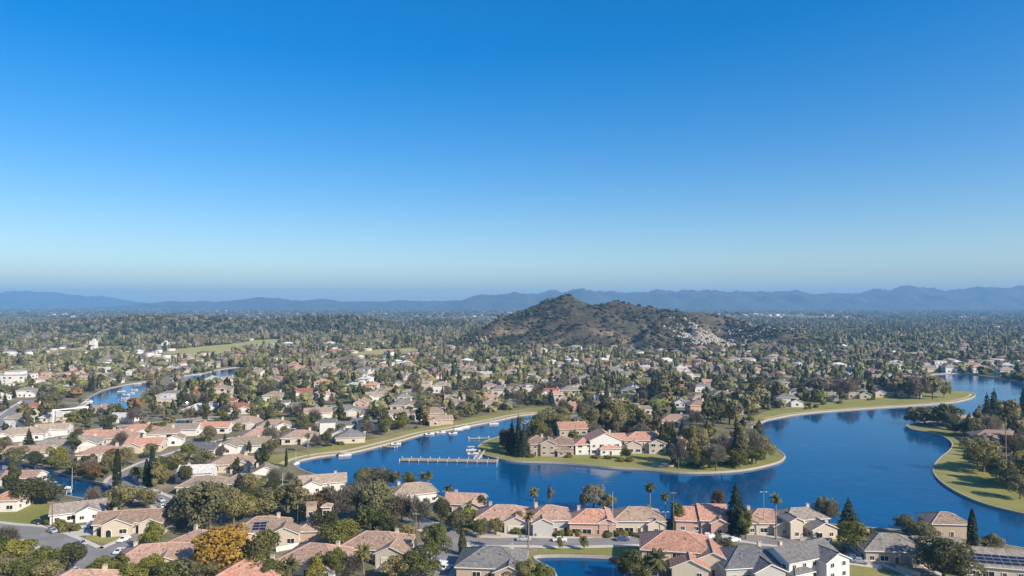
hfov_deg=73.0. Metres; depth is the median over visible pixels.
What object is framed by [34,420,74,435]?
house
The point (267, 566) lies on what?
broadleaf tree
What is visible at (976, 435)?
broadleaf tree
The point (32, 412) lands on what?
broadleaf tree
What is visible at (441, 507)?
broadleaf tree
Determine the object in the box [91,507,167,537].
house
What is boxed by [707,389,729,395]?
house
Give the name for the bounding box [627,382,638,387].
house
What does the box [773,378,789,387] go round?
house
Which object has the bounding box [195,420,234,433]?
house
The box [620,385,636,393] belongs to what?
house
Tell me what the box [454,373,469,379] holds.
house
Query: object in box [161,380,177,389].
house
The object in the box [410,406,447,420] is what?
house
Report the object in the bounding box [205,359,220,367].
house
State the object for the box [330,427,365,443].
house
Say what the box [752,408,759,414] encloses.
broadleaf tree
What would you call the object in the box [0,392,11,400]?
house
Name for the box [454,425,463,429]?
pontoon boat
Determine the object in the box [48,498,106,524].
house
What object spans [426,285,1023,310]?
mountains
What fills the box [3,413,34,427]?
house
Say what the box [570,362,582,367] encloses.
house
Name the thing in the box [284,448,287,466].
cypress tree
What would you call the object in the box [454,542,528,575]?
house
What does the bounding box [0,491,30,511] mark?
house
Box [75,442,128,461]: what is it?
house
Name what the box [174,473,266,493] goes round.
house
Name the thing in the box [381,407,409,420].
house
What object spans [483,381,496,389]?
house
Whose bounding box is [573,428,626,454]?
house
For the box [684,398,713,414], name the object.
house
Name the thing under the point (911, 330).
distant woods
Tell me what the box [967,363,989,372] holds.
house
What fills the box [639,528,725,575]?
house
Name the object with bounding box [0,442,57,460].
house
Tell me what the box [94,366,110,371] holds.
house
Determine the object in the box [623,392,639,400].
house
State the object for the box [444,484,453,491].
palm tree
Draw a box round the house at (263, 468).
[250,462,279,480]
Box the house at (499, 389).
[490,384,511,397]
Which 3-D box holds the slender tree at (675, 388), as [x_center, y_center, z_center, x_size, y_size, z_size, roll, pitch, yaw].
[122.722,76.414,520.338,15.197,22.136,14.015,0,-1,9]
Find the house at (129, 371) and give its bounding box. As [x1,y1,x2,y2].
[126,368,136,374]
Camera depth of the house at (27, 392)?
557.29 m
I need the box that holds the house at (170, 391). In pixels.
[155,389,189,398]
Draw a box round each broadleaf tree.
[0,436,11,442]
[0,445,29,461]
[0,536,12,554]
[0,539,37,560]
[0,554,30,575]
[3,475,56,503]
[4,485,27,494]
[8,558,41,575]
[21,545,66,574]
[23,451,46,467]
[27,407,35,414]
[29,559,64,575]
[30,421,43,425]
[32,482,66,503]
[45,445,69,459]
[45,455,68,470]
[48,541,87,569]
[63,412,82,422]
[65,460,83,476]
[76,406,94,419]
[79,453,96,471]
[82,463,102,480]
[84,555,119,568]
[97,483,144,508]
[98,415,106,421]
[99,454,121,472]
[102,448,120,464]
[104,414,117,422]
[105,407,117,414]
[105,425,117,429]
[107,403,122,411]
[117,562,151,575]
[118,447,138,465]
[128,466,146,480]
[133,488,160,507]
[137,521,164,543]
[139,553,166,575]
[142,443,157,457]
[151,463,167,480]
[151,558,185,575]
[155,406,164,411]
[155,456,167,462]
[156,421,166,426]
[158,469,172,484]
[160,461,176,476]
[162,409,173,416]
[163,417,175,422]
[164,456,175,463]
[165,487,202,524]
[169,451,187,466]
[173,557,214,575]
[177,465,192,480]
[177,481,235,529]
[180,443,197,458]
[191,522,249,567]
[192,449,215,463]
[193,558,223,575]
[199,425,217,438]
[216,410,226,416]
[219,413,229,420]
[223,486,255,524]
[226,550,241,564]
[232,422,242,430]
[236,492,259,518]
[238,488,255,501]
[238,549,269,569]
[240,529,280,557]
[242,473,266,492]
[254,487,290,515]
[258,477,266,489]
[261,558,285,575]
[264,438,279,454]
[264,478,280,490]
[274,483,291,511]
[275,403,285,412]
[279,425,290,433]
[295,411,303,418]
[295,413,310,425]
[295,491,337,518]
[298,418,312,429]
[300,402,309,410]
[305,552,327,575]
[310,510,339,534]
[315,517,362,544]
[319,430,331,442]
[325,547,347,575]
[335,423,345,428]
[339,417,350,420]
[352,505,391,530]
[353,467,372,485]
[359,479,396,512]
[363,467,383,483]
[369,407,381,419]
[378,418,391,434]
[378,514,400,531]
[378,554,408,575]
[392,415,408,429]
[392,544,442,575]
[393,411,409,418]
[394,522,417,541]
[402,471,417,482]
[420,523,452,559]
[433,497,450,522]
[440,509,474,530]
[450,410,458,420]
[464,406,475,414]
[471,518,487,535]
[473,404,481,414]
[478,495,487,505]
[489,517,503,531]
[499,428,509,448]
[503,566,521,575]
[513,510,523,517]
[513,559,536,575]
[525,419,547,435]
[527,562,555,575]
[533,409,557,424]
[546,413,572,429]
[548,405,571,419]
[556,537,562,547]
[558,404,572,411]
[568,431,582,438]
[575,407,599,430]
[579,491,588,506]
[579,536,588,546]
[581,483,605,507]
[596,493,616,506]
[600,398,635,431]
[611,556,636,575]
[617,549,652,575]
[620,448,631,458]
[622,400,631,406]
[624,404,640,426]
[646,418,663,428]
[670,504,685,520]
[682,425,709,462]
[690,448,709,468]
[701,399,723,422]
[710,489,724,503]
[714,534,733,546]
[717,398,742,423]
[728,448,748,467]
[739,391,760,414]
[744,448,766,463]
[746,415,754,420]
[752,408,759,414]
[761,434,776,458]
[765,379,788,396]
[804,375,831,390]
[807,389,822,404]
[811,496,830,514]
[836,390,847,399]
[836,521,873,545]
[867,530,876,535]
[886,377,905,394]
[892,513,919,535]
[899,382,914,395]
[902,411,918,422]
[905,406,939,424]
[914,520,943,535]
[914,533,987,575]
[920,375,944,398]
[926,407,948,425]
[932,403,965,426]
[938,380,951,396]
[944,418,959,433]
[952,420,970,435]
[959,437,1001,471]
[967,418,986,430]
[971,434,984,438]
[971,437,986,445]
[978,533,1005,547]
[983,456,1005,481]
[991,459,1023,487]
[995,399,1021,418]
[998,415,1006,423]
[999,434,1018,447]
[1002,457,1023,484]
[1003,473,1023,498]
[1007,450,1023,458]
[1008,441,1023,453]
[1009,454,1023,462]
[1016,411,1023,419]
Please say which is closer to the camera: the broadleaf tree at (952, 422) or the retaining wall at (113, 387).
the broadleaf tree at (952, 422)
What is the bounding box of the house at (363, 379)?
[356,375,374,383]
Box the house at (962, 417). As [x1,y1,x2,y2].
[943,413,972,423]
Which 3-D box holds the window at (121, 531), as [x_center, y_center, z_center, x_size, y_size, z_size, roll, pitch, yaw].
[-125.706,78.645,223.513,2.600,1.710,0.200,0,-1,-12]
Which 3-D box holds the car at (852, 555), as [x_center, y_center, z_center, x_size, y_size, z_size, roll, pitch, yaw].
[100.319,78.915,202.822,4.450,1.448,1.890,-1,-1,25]
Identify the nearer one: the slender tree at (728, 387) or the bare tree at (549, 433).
the bare tree at (549, 433)
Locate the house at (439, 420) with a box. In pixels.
[427,413,453,425]
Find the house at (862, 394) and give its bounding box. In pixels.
[844,385,871,398]
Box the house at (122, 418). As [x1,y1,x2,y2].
[112,412,138,422]
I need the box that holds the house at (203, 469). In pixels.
[174,462,218,482]
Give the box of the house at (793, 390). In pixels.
[787,387,812,395]
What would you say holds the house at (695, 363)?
on the ground at (722, 429)
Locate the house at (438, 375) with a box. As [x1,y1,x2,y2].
[436,370,449,378]
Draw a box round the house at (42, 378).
[35,374,53,382]
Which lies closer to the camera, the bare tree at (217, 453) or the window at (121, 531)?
the window at (121, 531)
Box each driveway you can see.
[70,525,92,535]
[374,566,391,571]
[469,531,493,534]
[496,531,517,535]
[840,552,881,568]
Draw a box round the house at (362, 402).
[354,397,369,406]
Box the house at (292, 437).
[280,427,318,444]
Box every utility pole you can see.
[51,501,53,525]
[413,512,418,550]
[670,491,675,529]
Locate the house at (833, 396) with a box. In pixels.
[813,391,838,400]
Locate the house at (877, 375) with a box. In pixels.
[872,373,886,377]
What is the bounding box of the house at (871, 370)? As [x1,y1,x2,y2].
[864,368,883,373]
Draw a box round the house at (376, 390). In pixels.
[371,387,386,391]
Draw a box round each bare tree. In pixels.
[0,439,14,448]
[0,525,22,539]
[9,384,18,391]
[35,390,47,398]
[40,384,47,390]
[48,386,58,391]
[56,394,64,402]
[57,402,69,410]
[80,457,98,476]
[83,486,102,499]
[96,407,105,415]
[113,430,129,445]
[126,407,141,423]
[149,385,163,393]
[153,409,160,414]
[166,381,177,388]
[182,405,198,422]
[183,391,192,407]
[197,391,208,401]
[215,448,222,455]
[217,444,227,452]
[218,405,229,411]
[238,385,249,392]
[256,410,265,417]
[257,381,267,391]
[261,425,279,438]
[265,468,282,479]
[266,382,276,390]
[281,375,289,383]
[282,405,291,413]
[285,471,294,483]
[290,381,299,387]
[292,403,302,412]
[308,409,322,424]
[308,423,318,430]
[309,433,321,446]
[318,484,354,520]
[328,395,335,401]
[342,478,369,518]
[342,552,366,575]
[359,420,375,436]
[370,465,396,488]
[382,373,394,380]
[385,493,415,522]
[405,494,433,528]
[407,375,417,387]
[412,384,423,393]
[413,399,422,407]
[425,385,433,391]
[444,385,452,391]
[458,409,464,419]
[472,382,480,388]
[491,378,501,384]
[511,389,525,400]
[531,383,543,393]
[543,427,553,436]
[545,380,554,387]
[554,382,563,387]
[556,398,568,406]
[557,379,566,386]
[570,377,579,383]
[575,402,586,412]
[581,376,588,384]
[585,397,593,402]
[588,422,603,431]
[633,421,648,430]
[639,389,650,398]
[640,424,652,431]
[665,420,672,427]
[668,439,688,468]
[677,436,686,446]
[687,381,696,391]
[687,409,695,415]
[689,410,705,423]
[703,443,727,469]
[710,432,732,465]
[745,427,764,461]
[817,496,840,522]
[827,383,839,391]
[834,375,861,398]
[902,375,910,381]
[907,375,931,398]
[941,412,956,428]
[979,414,1002,429]
[1003,447,1011,454]
[1012,433,1023,442]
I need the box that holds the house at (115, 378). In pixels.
[109,376,124,382]
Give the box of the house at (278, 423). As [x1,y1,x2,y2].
[256,417,291,431]
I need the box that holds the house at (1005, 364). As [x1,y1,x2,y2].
[997,362,1014,367]
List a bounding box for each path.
[279,412,536,463]
[764,394,971,418]
[896,565,919,575]
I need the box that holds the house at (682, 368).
[671,364,691,373]
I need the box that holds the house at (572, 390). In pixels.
[559,385,581,395]
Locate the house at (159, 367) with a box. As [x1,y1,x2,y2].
[156,366,171,372]
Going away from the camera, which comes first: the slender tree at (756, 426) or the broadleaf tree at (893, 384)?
the slender tree at (756, 426)
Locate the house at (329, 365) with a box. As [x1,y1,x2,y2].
[321,362,336,369]
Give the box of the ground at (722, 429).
[0,309,1023,575]
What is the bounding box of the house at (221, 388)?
[214,383,233,395]
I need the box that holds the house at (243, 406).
[226,401,257,413]
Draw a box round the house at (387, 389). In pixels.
[378,387,399,393]
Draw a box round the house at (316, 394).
[312,389,334,399]
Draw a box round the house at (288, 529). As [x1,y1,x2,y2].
[235,512,301,546]
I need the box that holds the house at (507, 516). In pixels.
[474,501,527,533]
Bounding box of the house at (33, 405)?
[28,401,46,415]
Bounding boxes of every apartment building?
[38,371,54,377]
[51,371,86,379]
[923,360,946,367]
[958,359,978,365]
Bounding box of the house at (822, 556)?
[763,537,851,575]
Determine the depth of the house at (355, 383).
613.25 m
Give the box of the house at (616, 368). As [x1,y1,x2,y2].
[609,366,623,371]
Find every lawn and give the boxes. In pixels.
[0,499,53,523]
[85,535,120,543]
[269,407,553,464]
[479,431,783,471]
[527,546,640,559]
[634,562,650,575]
[754,390,973,418]
[803,536,846,543]
[849,564,894,575]
[880,531,918,535]
[908,426,1023,512]
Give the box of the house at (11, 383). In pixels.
[8,379,25,385]
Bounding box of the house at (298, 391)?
[290,386,312,396]
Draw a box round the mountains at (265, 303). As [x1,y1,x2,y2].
[72,297,457,309]
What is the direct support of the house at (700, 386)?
on the ground at (722, 429)
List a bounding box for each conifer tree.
[0,393,9,409]
[11,389,16,397]
[22,429,35,444]
[64,361,69,371]
[86,378,95,390]
[131,400,138,410]
[170,399,178,414]
[201,395,212,414]
[233,470,246,491]
[396,369,402,381]
[449,365,455,375]
[457,389,463,399]
[504,420,514,453]
[512,414,523,454]
[518,423,531,456]
[521,389,528,401]
[546,389,554,404]
[604,385,610,399]
[647,370,661,397]
[653,363,675,403]
[670,402,678,413]
[676,418,684,435]
[725,482,749,536]
[761,389,771,407]
[799,372,804,382]
[836,497,859,533]
[981,392,992,414]
[988,388,998,416]
[1017,386,1023,413]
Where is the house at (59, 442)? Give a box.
[39,438,83,452]
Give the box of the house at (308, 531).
[299,501,333,541]
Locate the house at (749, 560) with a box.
[717,540,788,575]
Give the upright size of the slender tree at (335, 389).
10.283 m
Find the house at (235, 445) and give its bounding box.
[220,434,272,454]
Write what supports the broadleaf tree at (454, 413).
on the lawn at (276, 459)
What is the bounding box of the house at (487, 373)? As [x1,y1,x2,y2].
[475,370,491,376]
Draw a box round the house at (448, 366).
[444,364,451,371]
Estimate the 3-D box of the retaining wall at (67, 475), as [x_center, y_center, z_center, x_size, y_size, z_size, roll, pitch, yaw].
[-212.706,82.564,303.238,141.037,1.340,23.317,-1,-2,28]
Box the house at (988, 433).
[967,428,1023,442]
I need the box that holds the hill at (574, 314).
[432,294,837,351]
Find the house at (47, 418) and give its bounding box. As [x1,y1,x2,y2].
[38,409,71,422]
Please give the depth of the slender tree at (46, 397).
495.15 m
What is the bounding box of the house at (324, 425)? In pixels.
[318,419,353,433]
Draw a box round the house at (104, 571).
[54,564,121,575]
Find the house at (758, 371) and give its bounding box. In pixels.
[755,367,767,373]
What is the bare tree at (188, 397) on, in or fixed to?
on the ground at (722, 429)
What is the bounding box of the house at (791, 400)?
[773,391,804,406]
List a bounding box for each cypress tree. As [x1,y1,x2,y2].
[112,449,121,486]
[142,459,149,486]
[146,447,155,486]
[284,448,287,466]
[458,528,466,554]
[669,422,676,461]
[965,509,978,545]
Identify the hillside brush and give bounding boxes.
[442,293,839,348]
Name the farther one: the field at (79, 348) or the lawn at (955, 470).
the field at (79, 348)
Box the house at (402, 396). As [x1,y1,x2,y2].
[394,392,412,401]
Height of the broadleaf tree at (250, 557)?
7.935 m
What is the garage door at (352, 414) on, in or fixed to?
in the house at (351, 410)
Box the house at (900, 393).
[897,389,921,396]
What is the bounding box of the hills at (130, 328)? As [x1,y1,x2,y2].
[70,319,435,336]
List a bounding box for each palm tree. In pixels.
[51,402,58,422]
[271,558,284,572]
[280,553,301,575]
[305,433,310,452]
[354,543,372,575]
[392,471,400,480]
[419,471,426,481]
[423,471,431,482]
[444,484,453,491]
[522,509,534,557]
[529,487,538,506]
[568,429,577,437]
[644,481,656,507]
[644,548,668,575]
[658,411,665,423]
[660,491,669,529]
[671,500,676,529]
[769,491,781,538]
[979,538,997,547]
[997,405,1013,479]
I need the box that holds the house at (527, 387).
[518,384,534,391]
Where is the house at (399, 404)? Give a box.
[389,398,416,410]
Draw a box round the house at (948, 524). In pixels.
[915,511,969,538]
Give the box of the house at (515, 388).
[509,386,519,390]
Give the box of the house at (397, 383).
[392,380,403,387]
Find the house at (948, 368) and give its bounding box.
[940,363,960,372]
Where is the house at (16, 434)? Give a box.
[0,424,51,442]
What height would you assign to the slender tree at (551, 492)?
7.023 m
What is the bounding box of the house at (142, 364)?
[138,362,149,367]
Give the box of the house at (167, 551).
[115,541,194,575]
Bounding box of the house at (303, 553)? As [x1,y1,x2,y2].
[278,540,355,575]
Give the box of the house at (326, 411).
[303,406,331,417]
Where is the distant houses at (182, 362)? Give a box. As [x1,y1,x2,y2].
[0,310,1023,368]
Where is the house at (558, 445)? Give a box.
[527,433,574,456]
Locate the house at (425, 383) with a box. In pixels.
[418,380,431,387]
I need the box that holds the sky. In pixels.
[0,0,1023,302]
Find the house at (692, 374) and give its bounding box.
[684,372,700,379]
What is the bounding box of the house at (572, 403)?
[554,400,576,409]
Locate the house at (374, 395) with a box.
[365,392,386,401]
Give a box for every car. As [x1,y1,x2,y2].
[31,519,42,524]
[46,527,57,533]
[75,539,86,544]
[81,523,91,528]
[112,547,126,553]
[117,535,130,542]
[156,497,164,502]
[439,559,448,564]
[439,563,453,571]
[517,535,530,540]
[553,536,566,541]
[615,535,629,541]
[703,533,715,538]
[719,533,729,538]
[728,536,740,541]
[846,554,859,559]
[851,557,868,564]
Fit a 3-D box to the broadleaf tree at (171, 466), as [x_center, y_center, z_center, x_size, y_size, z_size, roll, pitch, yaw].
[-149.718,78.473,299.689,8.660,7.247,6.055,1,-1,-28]
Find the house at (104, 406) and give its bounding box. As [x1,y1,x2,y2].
[90,403,110,415]
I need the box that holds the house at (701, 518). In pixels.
[670,503,729,534]
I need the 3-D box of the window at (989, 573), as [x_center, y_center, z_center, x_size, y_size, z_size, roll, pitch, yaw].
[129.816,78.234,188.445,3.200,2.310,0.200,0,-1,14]
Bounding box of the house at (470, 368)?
[465,364,476,373]
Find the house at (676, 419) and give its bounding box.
[657,412,691,426]
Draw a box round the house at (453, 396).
[444,394,465,400]
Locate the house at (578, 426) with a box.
[555,420,587,437]
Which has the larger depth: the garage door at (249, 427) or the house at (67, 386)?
the house at (67, 386)
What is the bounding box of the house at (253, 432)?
[240,426,278,439]
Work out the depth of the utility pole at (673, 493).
225.38 m
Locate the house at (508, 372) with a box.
[502,369,516,375]
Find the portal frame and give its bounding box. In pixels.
[52,406,88,422]
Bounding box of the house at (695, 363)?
[691,361,701,367]
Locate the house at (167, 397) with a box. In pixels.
[156,393,176,404]
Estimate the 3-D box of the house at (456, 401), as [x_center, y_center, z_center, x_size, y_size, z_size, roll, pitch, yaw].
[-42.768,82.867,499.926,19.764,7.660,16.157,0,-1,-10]
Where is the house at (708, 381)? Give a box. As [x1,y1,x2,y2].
[701,378,711,384]
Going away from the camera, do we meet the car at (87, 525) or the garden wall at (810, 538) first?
the garden wall at (810, 538)
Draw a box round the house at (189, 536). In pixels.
[168,524,253,557]
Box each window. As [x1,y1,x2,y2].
[6,505,12,509]
[67,515,74,520]
[118,529,126,534]
[287,538,294,543]
[472,571,480,575]
[582,529,591,533]
[624,527,633,531]
[760,528,767,532]
[816,532,822,537]
[830,562,834,568]
[869,555,874,560]
[880,555,888,561]
[916,559,924,565]
[982,571,994,575]
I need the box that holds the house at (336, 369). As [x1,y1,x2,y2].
[332,368,346,374]
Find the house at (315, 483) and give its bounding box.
[298,471,347,494]
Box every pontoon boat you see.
[338,451,351,456]
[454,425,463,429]
[466,446,477,450]
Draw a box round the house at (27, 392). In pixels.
[15,386,37,396]
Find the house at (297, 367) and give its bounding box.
[294,364,305,369]
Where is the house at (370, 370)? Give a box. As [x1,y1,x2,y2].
[360,365,373,374]
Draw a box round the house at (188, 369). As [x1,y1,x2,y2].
[176,365,190,372]
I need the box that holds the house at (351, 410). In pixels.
[331,403,360,416]
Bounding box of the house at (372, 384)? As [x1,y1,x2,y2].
[362,381,380,390]
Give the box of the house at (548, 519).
[526,502,571,535]
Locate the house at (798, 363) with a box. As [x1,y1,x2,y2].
[790,361,805,368]
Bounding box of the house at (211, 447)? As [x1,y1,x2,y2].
[178,440,222,456]
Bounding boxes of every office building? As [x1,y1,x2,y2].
[0,370,37,384]
[89,339,97,348]
[161,340,169,349]
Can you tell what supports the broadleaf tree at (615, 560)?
on the ground at (722, 429)
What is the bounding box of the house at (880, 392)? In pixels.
[865,386,896,397]
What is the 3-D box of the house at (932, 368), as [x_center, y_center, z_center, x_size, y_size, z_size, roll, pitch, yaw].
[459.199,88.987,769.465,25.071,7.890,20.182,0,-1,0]
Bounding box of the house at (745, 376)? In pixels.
[734,374,755,380]
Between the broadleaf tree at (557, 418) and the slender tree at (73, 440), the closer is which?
the slender tree at (73, 440)
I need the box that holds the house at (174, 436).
[145,424,186,445]
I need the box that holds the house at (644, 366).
[639,364,649,370]
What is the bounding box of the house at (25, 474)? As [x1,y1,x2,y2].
[0,470,48,485]
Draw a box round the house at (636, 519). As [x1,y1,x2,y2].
[611,503,666,533]
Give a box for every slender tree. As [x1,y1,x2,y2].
[1,460,21,487]
[2,421,7,430]
[3,386,11,393]
[18,400,26,412]
[22,406,33,426]
[28,379,35,387]
[37,402,46,416]
[42,392,49,403]
[44,396,54,412]
[66,431,81,454]
[69,371,78,383]
[85,418,91,429]
[98,460,110,478]
[102,417,111,429]
[109,488,122,510]
[115,551,129,568]
[144,422,152,431]
[146,378,152,387]
[150,457,165,488]
[151,402,155,412]
[156,375,161,385]
[163,496,174,512]
[176,390,185,409]
[197,401,209,419]
[199,381,207,394]
[207,390,214,401]
[208,383,214,391]
[217,393,224,408]
[220,394,231,413]
[223,377,231,385]
[230,404,240,419]
[230,457,243,474]
[234,378,242,393]
[239,390,244,402]
[245,400,255,415]
[245,440,251,453]
[246,394,252,402]
[253,372,259,379]
[254,443,269,465]
[262,374,268,384]
[264,404,272,419]
[279,383,284,391]
[282,388,292,401]
[285,477,309,516]
[287,373,294,382]
[291,386,295,395]
[300,377,309,387]
[301,373,308,381]
[308,413,315,422]
[310,374,316,383]
[317,396,324,406]
[318,382,325,397]
[333,384,338,393]
[335,401,343,420]
[339,372,344,379]
[356,383,362,392]
[361,413,372,423]
[377,409,389,422]
[383,374,390,385]
[390,385,397,393]
[415,407,421,423]
[417,382,423,396]
[418,402,429,424]
[446,397,454,410]
[456,372,462,382]
[463,500,476,526]
[478,399,484,411]
[503,388,510,400]
[547,484,554,502]
[561,372,567,382]
[590,404,603,427]
[597,395,611,430]
[604,371,610,387]
[610,377,615,388]
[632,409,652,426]
[633,392,639,402]
[639,381,645,388]
[651,402,660,416]
[657,422,670,446]
[666,375,685,397]
[698,420,716,453]
[701,389,709,397]
[718,389,726,401]
[723,374,729,381]
[725,383,731,392]
[728,420,749,461]
[731,390,739,400]
[737,506,751,538]
[739,416,745,426]
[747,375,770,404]
[753,420,762,432]
[796,383,807,392]
[802,390,809,401]
[865,378,876,395]
[866,372,873,380]
[879,375,885,386]
[964,412,970,420]
[972,404,982,417]
[989,435,999,452]
[1004,412,1017,429]
[1014,422,1023,434]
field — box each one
[47,346,127,353]
[163,339,278,355]
[352,348,417,354]
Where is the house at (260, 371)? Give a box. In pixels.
[250,368,264,376]
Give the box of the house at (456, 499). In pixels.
[445,489,487,515]
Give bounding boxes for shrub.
[57,522,67,527]
[58,526,65,532]
[65,522,75,528]
[71,524,80,530]
[510,528,520,533]
[573,529,581,536]
[620,529,627,536]
[838,545,846,551]
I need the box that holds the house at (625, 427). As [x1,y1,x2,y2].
[614,419,634,430]
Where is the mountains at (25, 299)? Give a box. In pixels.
[0,290,143,308]
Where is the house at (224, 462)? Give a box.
[208,451,255,473]
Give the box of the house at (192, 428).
[166,421,201,435]
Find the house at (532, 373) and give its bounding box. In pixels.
[527,371,535,375]
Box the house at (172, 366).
[167,364,178,368]
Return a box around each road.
[0,400,33,430]
[0,524,98,567]
[22,416,255,444]
[81,485,184,566]
[108,451,178,485]
[160,402,368,409]
[290,399,512,428]
[398,517,800,545]
[419,534,466,575]
[838,542,938,575]
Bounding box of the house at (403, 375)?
[392,373,407,379]
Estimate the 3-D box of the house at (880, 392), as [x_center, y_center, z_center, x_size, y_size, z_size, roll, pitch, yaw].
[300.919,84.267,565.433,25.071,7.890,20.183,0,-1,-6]
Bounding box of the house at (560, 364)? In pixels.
[557,361,564,367]
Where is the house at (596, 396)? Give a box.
[589,391,610,399]
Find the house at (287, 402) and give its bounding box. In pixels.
[275,400,305,411]
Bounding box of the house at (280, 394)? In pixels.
[262,390,284,401]
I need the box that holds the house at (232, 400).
[210,395,238,410]
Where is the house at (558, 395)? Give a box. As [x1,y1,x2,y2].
[547,389,566,401]
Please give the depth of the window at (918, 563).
196.75 m
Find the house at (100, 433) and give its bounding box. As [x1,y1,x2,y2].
[82,427,120,436]
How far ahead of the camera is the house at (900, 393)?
558.81 m
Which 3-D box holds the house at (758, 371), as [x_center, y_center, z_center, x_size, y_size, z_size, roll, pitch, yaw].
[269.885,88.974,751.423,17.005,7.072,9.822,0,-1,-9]
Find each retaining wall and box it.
[0,461,111,498]
[73,381,148,409]
[184,367,241,375]
[292,373,1023,547]
[533,554,633,575]
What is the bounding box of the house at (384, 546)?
[340,528,414,565]
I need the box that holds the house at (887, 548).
[849,529,964,567]
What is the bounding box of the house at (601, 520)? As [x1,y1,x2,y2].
[568,505,617,535]
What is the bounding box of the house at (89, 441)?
[78,432,105,450]
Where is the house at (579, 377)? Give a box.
[576,375,588,384]
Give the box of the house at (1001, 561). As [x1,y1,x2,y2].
[950,545,1023,575]
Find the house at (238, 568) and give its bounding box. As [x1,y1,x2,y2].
[215,554,285,575]
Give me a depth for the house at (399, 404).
487.09 m
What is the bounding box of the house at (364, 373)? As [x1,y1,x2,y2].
[352,369,367,375]
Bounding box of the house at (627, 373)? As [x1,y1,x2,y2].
[620,370,634,377]
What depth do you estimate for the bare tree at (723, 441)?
319.91 m
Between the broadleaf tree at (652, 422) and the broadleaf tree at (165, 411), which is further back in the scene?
the broadleaf tree at (165, 411)
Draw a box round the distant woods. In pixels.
[0,308,1023,412]
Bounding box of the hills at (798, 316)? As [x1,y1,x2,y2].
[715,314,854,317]
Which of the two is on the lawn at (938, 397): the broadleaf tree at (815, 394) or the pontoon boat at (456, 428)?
the broadleaf tree at (815, 394)
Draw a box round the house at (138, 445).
[122,435,168,453]
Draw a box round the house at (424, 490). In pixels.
[387,481,439,503]
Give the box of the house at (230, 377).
[221,375,234,380]
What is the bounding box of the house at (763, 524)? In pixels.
[738,505,786,535]
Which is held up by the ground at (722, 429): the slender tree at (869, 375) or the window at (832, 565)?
the slender tree at (869, 375)
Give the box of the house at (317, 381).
[313,377,330,385]
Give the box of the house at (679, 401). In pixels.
[673,396,689,406]
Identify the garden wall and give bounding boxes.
[166,515,184,525]
[276,542,299,551]
[476,534,500,537]
[573,533,601,537]
[800,537,831,541]
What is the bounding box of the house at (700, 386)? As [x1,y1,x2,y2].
[692,381,712,391]
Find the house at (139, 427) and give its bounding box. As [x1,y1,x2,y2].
[121,421,159,436]
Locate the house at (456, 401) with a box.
[439,397,466,408]
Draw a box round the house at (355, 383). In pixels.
[346,381,364,386]
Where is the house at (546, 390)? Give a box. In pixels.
[540,387,558,394]
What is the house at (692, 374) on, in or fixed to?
on the ground at (722, 429)
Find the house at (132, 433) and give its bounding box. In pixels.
[101,428,144,445]
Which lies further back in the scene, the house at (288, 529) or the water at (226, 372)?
the water at (226, 372)
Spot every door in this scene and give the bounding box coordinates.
[81,445,94,450]
[233,466,247,472]
[247,425,255,429]
[303,439,314,444]
[348,412,356,416]
[381,557,391,565]
[508,526,523,533]
[711,569,715,575]
[895,557,899,563]
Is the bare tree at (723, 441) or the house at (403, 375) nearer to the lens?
the bare tree at (723, 441)
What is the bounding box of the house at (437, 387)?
[432,380,450,392]
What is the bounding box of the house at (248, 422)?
[232,414,264,429]
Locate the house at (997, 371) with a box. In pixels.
[994,366,1016,375]
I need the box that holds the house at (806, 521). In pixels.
[773,503,836,538]
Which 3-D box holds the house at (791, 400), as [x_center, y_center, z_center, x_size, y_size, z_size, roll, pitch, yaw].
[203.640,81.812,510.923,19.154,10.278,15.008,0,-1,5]
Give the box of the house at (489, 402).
[483,398,501,408]
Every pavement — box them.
[0,400,22,414]
[0,521,103,549]
[0,536,76,569]
[18,415,255,444]
[36,418,237,443]
[99,499,156,547]
[103,437,232,482]
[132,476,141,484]
[140,484,177,543]
[393,521,777,547]
[415,516,786,537]
[448,542,471,575]
[846,550,911,575]
[923,567,941,575]
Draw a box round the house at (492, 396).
[484,393,498,398]
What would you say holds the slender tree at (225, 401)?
on the ground at (722, 429)
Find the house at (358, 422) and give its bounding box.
[355,417,382,432]
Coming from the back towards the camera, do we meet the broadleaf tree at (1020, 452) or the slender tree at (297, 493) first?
the broadleaf tree at (1020, 452)
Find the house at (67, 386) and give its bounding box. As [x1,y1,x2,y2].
[53,384,82,390]
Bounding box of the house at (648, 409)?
[629,403,651,414]
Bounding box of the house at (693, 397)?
[687,393,702,400]
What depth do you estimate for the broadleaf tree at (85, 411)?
435.66 m
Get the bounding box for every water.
[0,463,111,498]
[80,382,147,408]
[182,368,241,378]
[296,374,1023,546]
[537,558,630,575]
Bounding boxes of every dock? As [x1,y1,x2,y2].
[74,399,91,409]
[381,444,397,448]
[399,456,497,462]
[468,436,488,438]
[474,450,483,458]
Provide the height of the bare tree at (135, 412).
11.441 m
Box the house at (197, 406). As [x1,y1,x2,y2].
[182,402,216,414]
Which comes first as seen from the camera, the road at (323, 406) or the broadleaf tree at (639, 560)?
the broadleaf tree at (639, 560)
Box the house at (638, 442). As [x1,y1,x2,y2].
[623,430,667,453]
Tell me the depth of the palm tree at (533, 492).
246.71 m
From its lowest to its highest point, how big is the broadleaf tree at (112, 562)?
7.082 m
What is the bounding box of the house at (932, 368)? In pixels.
[910,365,937,371]
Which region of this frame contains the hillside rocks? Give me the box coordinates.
[452,314,774,346]
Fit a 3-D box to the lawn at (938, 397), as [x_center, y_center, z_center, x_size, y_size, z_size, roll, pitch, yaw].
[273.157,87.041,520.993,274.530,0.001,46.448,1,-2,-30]

